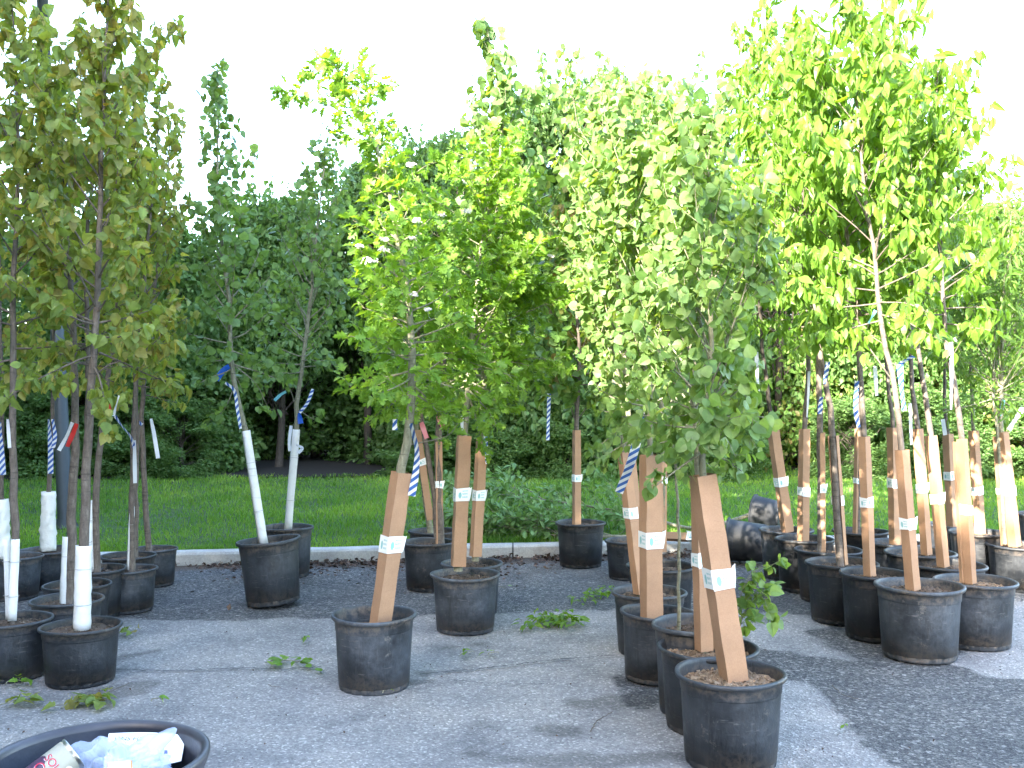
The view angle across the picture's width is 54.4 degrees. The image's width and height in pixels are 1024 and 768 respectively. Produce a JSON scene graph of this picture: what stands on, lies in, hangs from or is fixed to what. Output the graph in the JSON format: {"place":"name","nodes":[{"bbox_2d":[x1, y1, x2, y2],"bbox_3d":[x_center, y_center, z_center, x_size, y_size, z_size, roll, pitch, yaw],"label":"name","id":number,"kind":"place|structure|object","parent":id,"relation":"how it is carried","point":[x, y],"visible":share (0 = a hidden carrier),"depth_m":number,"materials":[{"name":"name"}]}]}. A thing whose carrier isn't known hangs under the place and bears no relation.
{"place":"outdoors","nodes":[
{"label":"outdoors","id":0,"kind":"place"},
{"bbox_2d":[4,427,875,478],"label":"hedge soil","id":1,"kind":"structure","parent":0,"point":[308,465],"depth_m":15.71,"materials":[{"name":"brown soil"}]},
{"bbox_2d":[0,378,9,475],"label":"hedge shrub","id":2,"kind":"object","parent":1,"relation":"on","point":[8,472],"visible":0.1,"depth_m":14.81,"materials":[{"name":"green plant"}]},
{"bbox_2d":[0,167,47,468],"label":"background tree","id":3,"kind":"object","parent":1,"relation":"on","point":[7,261],"visible":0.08,"depth_m":15.24,"materials":[{"name":"green plant"}]},
{"bbox_2d":[2,220,69,445],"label":"background tree","id":4,"kind":"object","parent":1,"relation":"on","point":[6,303],"depth_m":17.79,"materials":[{"name":"green plant"}]},
{"bbox_2d":[4,360,99,481],"bbox_3d":[-6.631,0.537,14.590,1.422,1.934,1.820,0,-1,0],"label":"hedge shrub","id":5,"kind":"object","parent":1,"relation":"on","point":[39,467],"visible":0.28,"depth_m":14.15,"materials":[{"name":"green plant"}]},
{"bbox_2d":[2,212,185,477],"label":"background tree","id":6,"kind":"object","parent":1,"relation":"on","point":[21,402],"visible":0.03,"depth_m":14.49,"materials":[{"name":"green plant"}]},
{"bbox_2d":[91,376,187,480],"bbox_3d":[-5.499,0.661,14.620,1.434,1.590,1.754,0,-1,-31],"label":"hedge shrub","id":7,"kind":"object","parent":1,"relation":"on","point":[119,449],"visible":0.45,"depth_m":14.20,"materials":[{"name":"green plant"}]},
{"bbox_2d":[82,213,266,472],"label":"background tree","id":8,"kind":"object","parent":1,"relation":"on","point":[233,449],"visible":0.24,"depth_m":15.02,"materials":[{"name":"green plant"}]},
{"bbox_2d":[139,392,228,480],"bbox_3d":[-4.814,0.789,14.636,1.262,1.359,1.755,0,-1,-7],"label":"hedge shrub","id":9,"kind":"object","parent":1,"relation":"on","point":[192,412],"visible":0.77,"depth_m":14.39,"materials":[{"name":"green plant"}]},
{"bbox_2d":[159,261,309,460],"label":"background tree","id":10,"kind":"object","parent":1,"relation":"on","point":[264,433],"visible":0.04,"depth_m":17.70,"materials":[{"name":"green plant"}]},
{"bbox_2d":[197,172,362,466],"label":"background tree","id":11,"kind":"object","parent":1,"relation":"on","point":[270,242],"visible":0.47,"depth_m":15.49,"materials":[{"name":"green plant"}]},
{"bbox_2d":[223,240,391,460],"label":"background tree","id":12,"kind":"object","parent":1,"relation":"on","point":[317,446],"visible":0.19,"depth_m":17.25,"materials":[{"name":"green plant"}]},
{"bbox_2d":[286,375,372,448],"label":"background shrub","id":13,"kind":"object","parent":1,"relation":"on","point":[306,424],"depth_m":19.63,"materials":[{"name":"green plant"}]},
{"bbox_2d":[300,131,427,463],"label":"background tree","id":14,"kind":"object","parent":1,"relation":"on","point":[354,187],"visible":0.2,"depth_m":16.01,"materials":[{"name":"green plant"}]},
{"bbox_2d":[324,247,434,464],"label":"background tree","id":15,"kind":"object","parent":1,"relation":"on","point":[358,450],"visible":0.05,"depth_m":16.90,"materials":[{"name":"green plant"}]},
{"bbox_2d":[371,414,475,478],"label":"hedge shrub","id":16,"kind":"object","parent":1,"relation":"on","point":[448,455],"visible":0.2,"depth_m":14.30,"materials":[{"name":"green plant"}]},
{"bbox_2d":[367,92,522,477],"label":"background tree","id":17,"kind":"object","parent":1,"relation":"on","point":[442,146],"visible":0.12,"depth_m":15.18,"materials":[{"name":"green plant"}]},
{"bbox_2d":[433,387,544,479],"bbox_3d":[-0.317,0.741,14.613,1.754,1.439,1.434,0,-1,15],"label":"hedge shrub","id":18,"kind":"object","parent":1,"relation":"on","point":[509,453],"visible":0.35,"depth_m":14.23,"materials":[{"name":"green plant"}]},
{"bbox_2d":[456,143,554,372],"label":"background tree","id":19,"kind":"object","parent":1,"relation":"on","point":[501,229],"depth_m":17.21,"materials":[{"name":"green plant"}]},
{"bbox_2d":[466,43,646,479],"bbox_3d":[0.656,-1.712,15.367,2.986,7.117,3.822,0,-1,-40],"label":"background tree","id":20,"kind":"object","parent":1,"relation":"on","point":[543,115],"visible":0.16,"depth_m":14.58,"materials":[{"name":"green plant"}]},
{"bbox_2d":[526,388,599,481],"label":"hedge shrub","id":21,"kind":"object","parent":1,"relation":"on","point":[564,471],"visible":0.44,"depth_m":14.13,"materials":[{"name":"green plant"}]},
{"bbox_2d":[567,50,785,475],"bbox_3d":[2.653,-1.719,15.629,3.012,6.865,3.683,-1,-1,44],"label":"background tree","id":22,"kind":"object","parent":1,"relation":"on","point":[769,354],"visible":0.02,"depth_m":15.33,"materials":[{"name":"green plant"}]},
{"bbox_2d":[680,392,778,482],"bbox_3d":[3.113,0.784,14.615,1.434,1.363,1.754,0,-1,-3],"label":"hedge shrub","id":23,"kind":"object","parent":1,"relation":"on","point":[749,470],"visible":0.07,"depth_m":14.14,"materials":[{"name":"green plant"}]},
{"bbox_2d":[719,312,804,452],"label":"background tree","id":24,"kind":"object","parent":1,"relation":"on","point":[786,361],"visible":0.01,"depth_m":17.82,"materials":[{"name":"green plant"}]},
{"bbox_2d":[717,135,869,472],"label":"background tree","id":25,"kind":"object","parent":1,"relation":"on","point":[780,369],"visible":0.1,"depth_m":15.54,"materials":[{"name":"green plant"}]},
{"bbox_2d":[759,218,873,459],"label":"background tree","id":26,"kind":"object","parent":1,"relation":"on","point":[789,312],"visible":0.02,"depth_m":17.77,"materials":[{"name":"green plant"}]},
{"bbox_2d":[786,156,993,473],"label":"background tree","id":27,"kind":"object","parent":1,"relation":"on","point":[869,393],"visible":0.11,"depth_m":15.02,"materials":[{"name":"green plant"}]},
{"bbox_2d":[898,170,1023,469],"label":"background tree","id":28,"kind":"object","parent":1,"relation":"on","point":[996,218],"visible":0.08,"depth_m":14.94,"materials":[{"name":"green plant"}]},
{"bbox_2d":[0,554,1023,767],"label":"pavement","id":29,"kind":"structure","parent":0,"point":[918,708],"depth_m":5.01,"materials":[{"name":"grey asphalt"}]},
{"bbox_2d":[5,674,32,684],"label":"leaf sprig","id":30,"kind":"object","parent":29,"relation":"on","point":[13,679],"visible":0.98,"depth_m":5.09,"materials":[{"name":"green plant"}]},
{"bbox_2d":[0,690,43,704],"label":"leaf sprig","id":31,"kind":"object","parent":29,"relation":"on","point":[33,697],"visible":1,"depth_m":4.78,"materials":[{"name":"green plant"}]},
{"bbox_2d":[0,134,48,601],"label":"potted maple","id":32,"kind":"object","parent":29,"relation":"on","point":[29,575],"visible":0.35,"depth_m":7.31,"materials":[{"name":"green plant"}]},
{"bbox_2d":[0,42,92,589],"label":"potted maple","id":33,"kind":"object","parent":29,"relation":"on","point":[49,549],"visible":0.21,"depth_m":7.74,"materials":[{"name":"green plant"}]},
{"bbox_2d":[0,0,95,683],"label":"potted maple","id":34,"kind":"object","parent":29,"relation":"on","point":[21,651],"visible":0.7,"depth_m":5.28,"materials":[{"name":"green plant"}]},
{"bbox_2d":[0,23,147,621],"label":"potted maple","id":35,"kind":"object","parent":29,"relation":"on","point":[59,605],"visible":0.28,"depth_m":5.72,"materials":[{"name":"green plant"}]},
{"bbox_2d":[41,686,117,710],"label":"leaf sprig","id":36,"kind":"object","parent":29,"relation":"on","point":[96,699],"visible":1,"depth_m":4.74,"materials":[{"name":"green plant"}]},
{"bbox_2d":[26,37,140,615],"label":"potted maple","id":37,"kind":"object","parent":29,"relation":"on","point":[101,585],"visible":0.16,"depth_m":6.19,"materials":[{"name":"green plant"}]},
{"bbox_2d":[0,0,191,689],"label":"potted maple","id":38,"kind":"object","parent":29,"relation":"on","point":[80,648],"visible":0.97,"depth_m":5.14,"materials":[{"name":"green plant"}]},
{"bbox_2d":[0,720,209,767],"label":"trash bin","id":39,"kind":"object","parent":29,"relation":"on","point":[87,742],"visible":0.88,"depth_m":2.28,"materials":[{"name":"plastic"}]},
{"bbox_2d":[26,739,83,767],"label":"tin can","id":40,"kind":"object","parent":39,"relation":"in","point":[62,754],"visible":1,"depth_m":1.98,"materials":[{"name":"metal"}]},
{"bbox_2d":[108,760,131,767],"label":"card","id":41,"kind":"object","parent":39,"relation":"on","point":[122,764],"visible":1,"depth_m":1.97,"materials":[{"name":"white paper"}]},
{"bbox_2d":[103,732,183,767],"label":"paper sheet","id":42,"kind":"object","parent":39,"relation":"in","point":[144,749],"visible":0.97,"depth_m":2.24,"materials":[{"name":"white paper"}]},
{"bbox_2d":[69,70,160,616],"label":"potted maple","id":43,"kind":"object","parent":29,"relation":"on","point":[112,572],"visible":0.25,"depth_m":6.72,"materials":[{"name":"green plant"}]},
{"bbox_2d":[119,624,140,635],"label":"leaf sprig","id":44,"kind":"object","parent":29,"relation":"on","point":[124,629],"visible":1,"depth_m":6.13,"materials":[{"name":"green plant"}]},
{"bbox_2d":[89,130,175,564],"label":"potted maple","id":45,"kind":"object","parent":29,"relation":"on","point":[142,557],"visible":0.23,"depth_m":7.28,"materials":[{"name":"green plant"}]},
{"bbox_2d":[78,72,201,614],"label":"potted maple","id":46,"kind":"object","parent":29,"relation":"on","point":[137,587],"visible":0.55,"depth_m":6.89,"materials":[{"name":"green plant"}]},
{"bbox_2d":[110,113,190,587],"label":"potted maple","id":47,"kind":"object","parent":29,"relation":"on","point":[165,560],"visible":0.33,"depth_m":7.82,"materials":[{"name":"green plant"}]},
{"bbox_2d":[151,695,168,701],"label":"leaf sprig","id":48,"kind":"object","parent":29,"relation":"on","point":[163,696],"visible":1,"depth_m":4.81,"materials":[{"name":"green plant"}]},
{"bbox_2d":[117,666,320,670],"bbox_3d":[-1.594,1.542,5.391,1.111,0.001,0.063,0,-1,-3],"label":"pavement crack","id":49,"kind":"object","parent":29,"relation":"on","point":[222,668],"visible":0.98,"depth_m":5.40,"materials":[{"name":"grey asphalt"}]},
{"bbox_2d":[168,58,300,607],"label":"potted poplar","id":50,"kind":"object","parent":29,"relation":"on","point":[270,567],"visible":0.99,"depth_m":7.08,"materials":[{"name":"green plant"}]},
{"bbox_2d":[265,655,322,670],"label":"leaf sprig","id":51,"kind":"object","parent":29,"relation":"on","point":[277,660],"visible":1,"depth_m":5.45,"materials":[{"name":"green plant"}]},
{"bbox_2d":[300,635,309,641],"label":"leaf sprig","id":52,"kind":"object","parent":29,"relation":"on","point":[304,638],"visible":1,"depth_m":5.99,"materials":[{"name":"green plant"}]},
{"bbox_2d":[251,119,363,577],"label":"potted poplar","id":53,"kind":"object","parent":29,"relation":"on","point":[328,244],"visible":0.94,"depth_m":8.18,"materials":[{"name":"green plant"}]},
{"bbox_2d":[268,46,527,695],"bbox_3d":[-0.578,-0.099,5.097,1.172,3.295,0.797,0,-1,-32],"label":"potted hawthorn","id":54,"kind":"object","parent":29,"relation":"on","point":[373,643],"visible":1,"depth_m":5.08,"materials":[{"name":"green plant"}]},
{"bbox_2d":[357,289,454,538],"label":"potted hawthorn","id":55,"kind":"object","parent":29,"relation":"on","point":[427,531],"visible":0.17,"depth_m":8.12,"materials":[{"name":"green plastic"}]},
{"bbox_2d":[343,172,501,591],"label":"potted hawthorn","id":56,"kind":"object","parent":29,"relation":"on","point":[425,557],"visible":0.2,"depth_m":7.65,"materials":[{"name":"green plant"}]},
{"bbox_2d":[459,648,473,656],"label":"leaf sprig","id":57,"kind":"object","parent":29,"relation":"on","point":[464,649],"visible":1,"depth_m":5.67,"materials":[{"name":"green plant"}]},
{"bbox_2d":[388,118,587,635],"bbox_3d":[-0.170,-0.051,6.355,1.222,3.225,1.196,0,-1,-31],"label":"potted hawthorn","id":58,"kind":"object","parent":29,"relation":"on","point":[465,600],"visible":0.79,"depth_m":6.24,"materials":[{"name":"green plant"}]},
{"bbox_2d":[429,16,548,612],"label":"potted poplar","id":59,"kind":"object","parent":29,"relation":"on","point":[504,97],"visible":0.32,"depth_m":6.83,"materials":[{"name":"green plant"}]},
{"bbox_2d":[422,655,602,673],"bbox_3d":[0.044,1.544,5.494,1.145,0.001,0.048,0,-1,-21],"label":"pavement crack","id":60,"kind":"object","parent":29,"relation":"on","point":[507,665],"visible":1,"depth_m":5.46,"materials":[{"name":"grey asphalt"}]},
{"bbox_2d":[7,564,1020,767],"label":"leaf crumbs","id":61,"kind":"object","parent":29,"relation":"on","point":[530,692],"visible":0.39,"depth_m":4.93,"materials":[{"name":"green plant"}]},
{"bbox_2d":[511,608,589,632],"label":"leaf sprig","id":62,"kind":"object","parent":29,"relation":"on","point":[560,619],"visible":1,"depth_m":6.41,"materials":[{"name":"green plant"}]},
{"bbox_2d":[534,155,634,568],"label":"potted poplar","id":63,"kind":"object","parent":29,"relation":"on","point":[580,542],"visible":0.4,"depth_m":8.61,"materials":[{"name":"green plant"}]},
{"bbox_2d":[404,473,766,561],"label":"fallen potted tree","id":64,"kind":"object","parent":29,"relation":"on","point":[744,540],"visible":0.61,"depth_m":9.40,"materials":[{"name":"green plant"}]},
{"bbox_2d":[568,585,613,604],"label":"leaf sprig","id":65,"kind":"object","parent":29,"relation":"on","point":[606,593],"visible":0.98,"depth_m":7.27,"materials":[{"name":"green plant"}]},
{"bbox_2d":[590,711,612,731],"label":"twig","id":66,"kind":"object","parent":29,"relation":"on","point":[597,720],"visible":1,"depth_m":4.50,"materials":[{"name":"grey wood"}]},
{"bbox_2d":[526,43,692,608],"bbox_3d":[0.678,-0.321,6.519,0.949,3.768,0.782,0,-1,-28],"label":"potted aspen","id":67,"kind":"object","parent":29,"relation":"on","point":[670,570],"visible":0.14,"depth_m":6.48,"materials":[{"name":"green plant"}]},
{"bbox_2d":[565,50,692,580],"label":"potted aspen","id":68,"kind":"object","parent":29,"relation":"on","point":[617,554],"visible":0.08,"depth_m":8.10,"materials":[{"name":"green plant"}]},
{"bbox_2d":[558,68,719,685],"bbox_3d":[0.671,-0.075,5.249,0.842,3.251,0.827,0,-1,24],"label":"potted aspen","id":69,"kind":"object","parent":29,"relation":"on","point":[640,654],"visible":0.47,"depth_m":5.18,"materials":[{"name":"green plant"}]},
{"bbox_2d":[546,62,731,654],"bbox_3d":[0.748,-0.151,5.791,1.091,3.414,0.856,0,-1,0],"label":"potted aspen","id":70,"kind":"object","parent":29,"relation":"on","point":[625,594],"visible":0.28,"depth_m":5.72,"materials":[{"name":"green plant"}]},
{"bbox_2d":[618,177,735,714],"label":"potted aspen","id":71,"kind":"object","parent":29,"relation":"on","point":[675,630],"visible":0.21,"depth_m":4.71,"materials":[{"name":"green plant"}]},
{"bbox_2d":[619,92,790,734],"bbox_3d":[0.872,0.118,4.503,0.730,2.850,0.595,0,-1,-12],"label":"potted aspen","id":72,"kind":"object","parent":29,"relation":"on","point":[703,631],"visible":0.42,"depth_m":4.47,"materials":[{"name":"green plant"}]},
{"bbox_2d":[628,77,801,767],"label":"potted aspen","id":73,"kind":"object","parent":29,"relation":"on","point":[731,702],"visible":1,"depth_m":4.02,"materials":[{"name":"green plant"}]},
{"bbox_2d":[715,40,813,580],"bbox_3d":[2.026,-0.604,8.104,0.911,4.365,0.796,0,-1,-30],"label":"potted chokecherry","id":74,"kind":"object","parent":29,"relation":"on","point":[769,542],"visible":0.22,"depth_m":8.11,"materials":[{"name":"green plant"}]},
{"bbox_2d":[721,0,841,593],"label":"potted chokecherry","id":75,"kind":"object","parent":29,"relation":"on","point":[787,544],"visible":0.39,"depth_m":7.61,"materials":[{"name":"green plant"}]},
{"bbox_2d":[711,51,898,625],"bbox_3d":[1.917,-0.324,6.655,1.252,3.776,0.946,0,-1,0],"label":"potted chokecherry","id":76,"kind":"object","parent":29,"relation":"on","point":[826,591],"visible":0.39,"depth_m":6.59,"materials":[{"name":"green plant"}]},
{"bbox_2d":[745,0,871,601],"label":"potted chokecherry","id":77,"kind":"object","parent":29,"relation":"on","point":[821,550],"visible":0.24,"depth_m":7.24,"materials":[{"name":"green plant"}]},
{"bbox_2d":[773,26,941,643],"bbox_3d":[2.095,-0.355,6.128,0.980,3.828,0.864,0,-1,0],"label":"potted chokecherry","id":78,"kind":"object","parent":29,"relation":"on","point":[861,608],"visible":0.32,"depth_m":6.11,"materials":[{"name":"green plant"}]},
{"bbox_2d":[832,177,900,557],"bbox_3d":[2.887,-0.265,8.059,0.998,3.685,0.705,0,-1,-15],"label":"potted chokecherry","id":79,"kind":"object","parent":29,"relation":"on","point":[853,536],"visible":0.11,"depth_m":7.97,"materials":[{"name":"black plastic"}]},
{"bbox_2d":[761,0,975,664],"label":"potted chokecherry","id":80,"kind":"object","parent":29,"relation":"on","point":[919,616],"visible":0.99,"depth_m":5.63,"materials":[{"name":"green plant"}]},
{"bbox_2d":[839,145,922,567],"bbox_3d":[2.806,-0.232,7.551,0.839,3.609,0.805,0,-1,0],"label":"potted chokecherry","id":81,"kind":"object","parent":29,"relation":"on","point":[892,540],"visible":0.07,"depth_m":7.47,"materials":[{"name":"black plastic"}]},
{"bbox_2d":[846,63,972,570],"bbox_3d":[2.779,-0.341,7.033,0.887,3.818,0.779,0,-1,26],"label":"potted chokecherry","id":82,"kind":"object","parent":29,"relation":"on","point":[926,553],"visible":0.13,"depth_m":6.98,"materials":[{"name":"green plant"}]},
{"bbox_2d":[857,8,994,577],"bbox_3d":[2.711,-0.432,6.645,0.834,3.991,0.908,0,-1,0],"label":"potted chokecherry","id":83,"kind":"object","parent":29,"relation":"on","point":[945,563],"visible":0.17,"depth_m":6.57,"materials":[{"name":"green plant"}]},
{"bbox_2d":[858,49,1023,651],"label":"potted chokecherry","id":84,"kind":"object","parent":29,"relation":"on","point":[986,614],"visible":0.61,"depth_m":5.91,"materials":[{"name":"green plant"}]},
{"bbox_2d":[914,188,997,550],"bbox_3d":[3.679,-0.098,8.482,0.825,3.359,0.801,0,-1,0],"label":"potted chokecherry","id":85,"kind":"object","parent":29,"relation":"on","point":[948,472],"visible":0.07,"depth_m":8.47,"materials":[{"name":"black plastic"}]},
{"bbox_2d":[921,183,1023,592],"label":"potted willow","id":86,"kind":"object","parent":29,"relation":"on","point":[1007,560],"visible":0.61,"depth_m":7.60,"materials":[{"name":"green plant"}]},
{"bbox_2d":[926,174,1020,573],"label":"potted willow","id":87,"kind":"object","parent":29,"relation":"on","point":[983,534],"visible":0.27,"depth_m":7.96,"materials":[{"name":"green plant"}]},
{"bbox_2d":[982,257,1023,540],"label":"potted willow","id":88,"kind":"object","parent":29,"relation":"on","point":[1021,518],"visible":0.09,"depth_m":9.05,"materials":[{"name":"green plant"}]},
{"bbox_2d":[0,0,1023,362],"label":"sky","id":89,"kind":"structure","parent":0,"point":[428,46],"materials":[{"name":"white"}]},
{"bbox_2d":[4,467,1023,551],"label":"lawn","id":90,"kind":"structure","parent":0,"point":[269,504],"depth_m":11.09,"materials":[{"name":"plant"}]},
{"bbox_2d":[37,0,79,529],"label":"lamp post","id":91,"kind":"object","parent":90,"relation":"on","point":[62,460],"visible":0.33,"depth_m":9.83,"materials":[{"name":"grey paint"}]},
{"bbox_2d":[422,463,779,530],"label":"fallen potted tree","id":92,"kind":"object","parent":90,"relation":"on","point":[763,510],"visible":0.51,"depth_m":9.89,"materials":[{"name":"green plant"}]},
{"bbox_2d":[603,383,694,480],"bbox_3d":[2.016,0.724,14.621,1.820,1.547,1.422,0,-1,39],"label":"hedge shrub","id":93,"kind":"object","parent":90,"relation":"on","point":[672,466],"visible":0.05,"depth_m":14.22,"materials":[{"name":"green plant"}]},
{"bbox_2d":[791,393,912,480],"bbox_3d":[4.978,0.812,14.644,1.755,1.359,1.262,0,-1,20],"label":"hedge shrub","id":94,"kind":"object","parent":90,"relation":"on","point":[874,411],"visible":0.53,"depth_m":14.45,"materials":[{"name":"green plant"}]},
{"bbox_2d":[901,383,995,479],"bbox_3d":[6.311,0.736,14.564,1.820,1.547,1.422,0,-1,-11],"label":"hedge shrub","id":95,"kind":"object","parent":90,"relation":"on","point":[935,399],"visible":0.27,"depth_m":14.30,"materials":[{"name":"green plant"}]},
{"bbox_2d":[978,384,1023,478],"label":"hedge shrub","id":96,"kind":"object","parent":90,"relation":"on","point":[1015,453],"visible":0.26,"depth_m":14.40,"materials":[{"name":"green plant"}]},
{"label":"ground","id":97,"kind":"structure","parent":0,"visible":0},
{"bbox_2d":[175,548,758,613],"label":"dry leaf litter","id":98,"kind":"object","parent":97,"relation":"on","point":[344,562],"visible":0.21,"depth_m":8.74,"materials":[{"name":"brown plant"}]},
{"bbox_2d":[100,534,919,565],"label":"kerb","id":99,"kind":"structure","parent":97,"relation":"on","point":[331,554],"depth_m":8.90,"materials":[{"name":"concrete"}]}
]}

